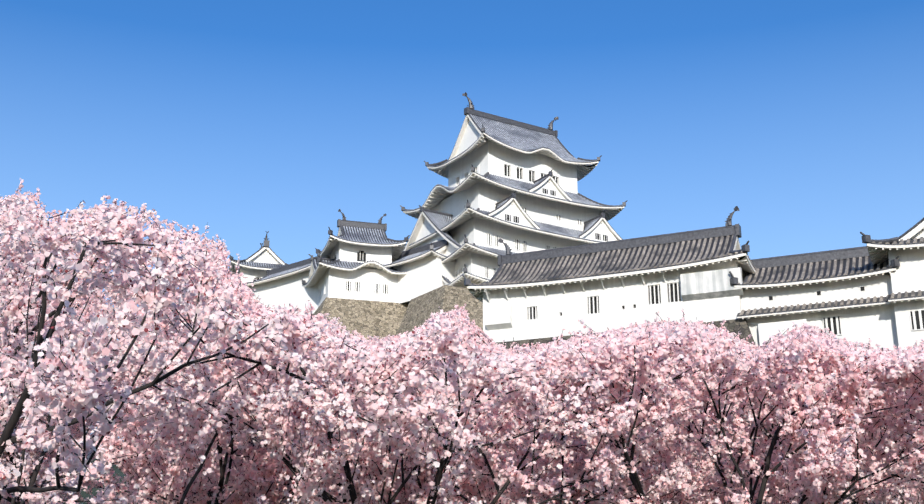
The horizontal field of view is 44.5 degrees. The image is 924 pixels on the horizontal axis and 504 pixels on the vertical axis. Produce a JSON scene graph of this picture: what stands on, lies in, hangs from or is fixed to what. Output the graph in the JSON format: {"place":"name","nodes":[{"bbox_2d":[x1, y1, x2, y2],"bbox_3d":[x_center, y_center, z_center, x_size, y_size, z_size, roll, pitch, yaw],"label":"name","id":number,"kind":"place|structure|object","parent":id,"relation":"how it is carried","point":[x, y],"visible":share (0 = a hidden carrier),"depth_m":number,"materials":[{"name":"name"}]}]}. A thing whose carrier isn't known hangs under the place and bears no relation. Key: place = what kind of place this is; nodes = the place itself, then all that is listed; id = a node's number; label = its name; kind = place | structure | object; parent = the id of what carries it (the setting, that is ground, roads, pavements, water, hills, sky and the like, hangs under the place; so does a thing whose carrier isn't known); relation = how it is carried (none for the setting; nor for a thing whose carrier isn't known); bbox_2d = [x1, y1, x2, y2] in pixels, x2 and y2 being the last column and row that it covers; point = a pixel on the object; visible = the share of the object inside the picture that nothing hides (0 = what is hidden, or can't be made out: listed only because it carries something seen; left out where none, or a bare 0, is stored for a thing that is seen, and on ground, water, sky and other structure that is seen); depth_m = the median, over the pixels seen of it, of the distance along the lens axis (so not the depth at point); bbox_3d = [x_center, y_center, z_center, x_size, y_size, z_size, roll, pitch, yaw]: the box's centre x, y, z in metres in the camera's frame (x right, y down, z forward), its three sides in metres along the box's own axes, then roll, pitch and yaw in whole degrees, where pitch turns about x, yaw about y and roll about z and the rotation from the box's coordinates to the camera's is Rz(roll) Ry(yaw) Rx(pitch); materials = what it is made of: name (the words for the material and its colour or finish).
{"place":"outdoors","nodes":[
{"label":"outdoors","id":0,"kind":"place"},
{"bbox_2d":[57,446,418,503],"bbox_3d":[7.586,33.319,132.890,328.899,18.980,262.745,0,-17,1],"label":"castle hill","id":1,"kind":"structure","parent":0,"point":[84,495],"depth_m":72.66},
{"bbox_2d":[313,285,482,339],"bbox_3d":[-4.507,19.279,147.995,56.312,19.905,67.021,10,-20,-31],"label":"keep stone base","id":2,"kind":"object","parent":1,"relation":"on","point":[365,318],"visible":0.12,"depth_m":135.73,"materials":[{"name":"beige stone"}]},
{"bbox_2d":[229,231,287,282],"bbox_3d":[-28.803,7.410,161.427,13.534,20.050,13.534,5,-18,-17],"label":"castle turret","id":3,"kind":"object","parent":2,"relation":"on","point":[261,261],"visible":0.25,"depth_m":159.41,"materials":[{"name":"paint"}]},
{"bbox_2d":[247,239,455,315],"bbox_3d":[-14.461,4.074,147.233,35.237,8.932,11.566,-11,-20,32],"label":"connecting wall building","id":4,"kind":"structure","parent":2,"relation":"on","point":[424,268],"depth_m":143.52,"materials":[{"name":"paint"}]},
{"bbox_2d":[301,209,409,306],"bbox_3d":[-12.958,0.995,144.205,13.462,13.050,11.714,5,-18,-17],"label":"castle turret","id":5,"kind":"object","parent":2,"relation":"on","point":[356,256],"visible":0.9,"depth_m":140.62,"materials":[{"name":"paint"}]},
{"bbox_2d":[397,92,626,304],"bbox_3d":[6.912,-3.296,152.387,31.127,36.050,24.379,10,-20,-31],"label":"keep","id":6,"kind":"structure","parent":2,"relation":"on","point":[512,184],"depth_m":147.01,"materials":[{"name":"paint"}]},
{"bbox_2d":[496,318,843,503],"bbox_3d":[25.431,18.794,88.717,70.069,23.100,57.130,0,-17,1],"label":"stone wall","id":7,"kind":"structure","parent":1,"relation":"on","point":[737,325],"depth_m":83.03,"materials":[{"name":"beige stone"}]},
{"bbox_2d":[462,206,923,351],"bbox_3d":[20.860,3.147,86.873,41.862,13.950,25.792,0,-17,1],"label":"long castle building","id":8,"kind":"structure","parent":7,"relation":"on","point":[873,290],"depth_m":85.15,"materials":[{"name":"paint"}]},
{"bbox_2d":[0,0,923,443],"label":"sky","id":9,"kind":"structure","parent":0,"point":[247,120],"materials":[{"name":"blue"}]},
{"label":"ground","id":10,"kind":"structure","parent":0,"visible":0},
{"bbox_2d":[0,184,923,503],"bbox_3d":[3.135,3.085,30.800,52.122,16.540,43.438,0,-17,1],"label":"tree branches","id":11,"kind":"object","parent":10,"relation":"on","point":[12,424],"visible":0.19,"depth_m":15.59,"materials":[{"name":"plant"}]},
{"bbox_2d":[0,178,923,503],"bbox_3d":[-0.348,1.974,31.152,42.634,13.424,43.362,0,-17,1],"label":"cherry blossoms","id":12,"kind":"object","parent":11,"relation":"attached to","point":[80,400],"visible":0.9,"depth_m":15.18,"materials":[{"name":"pink plant"}]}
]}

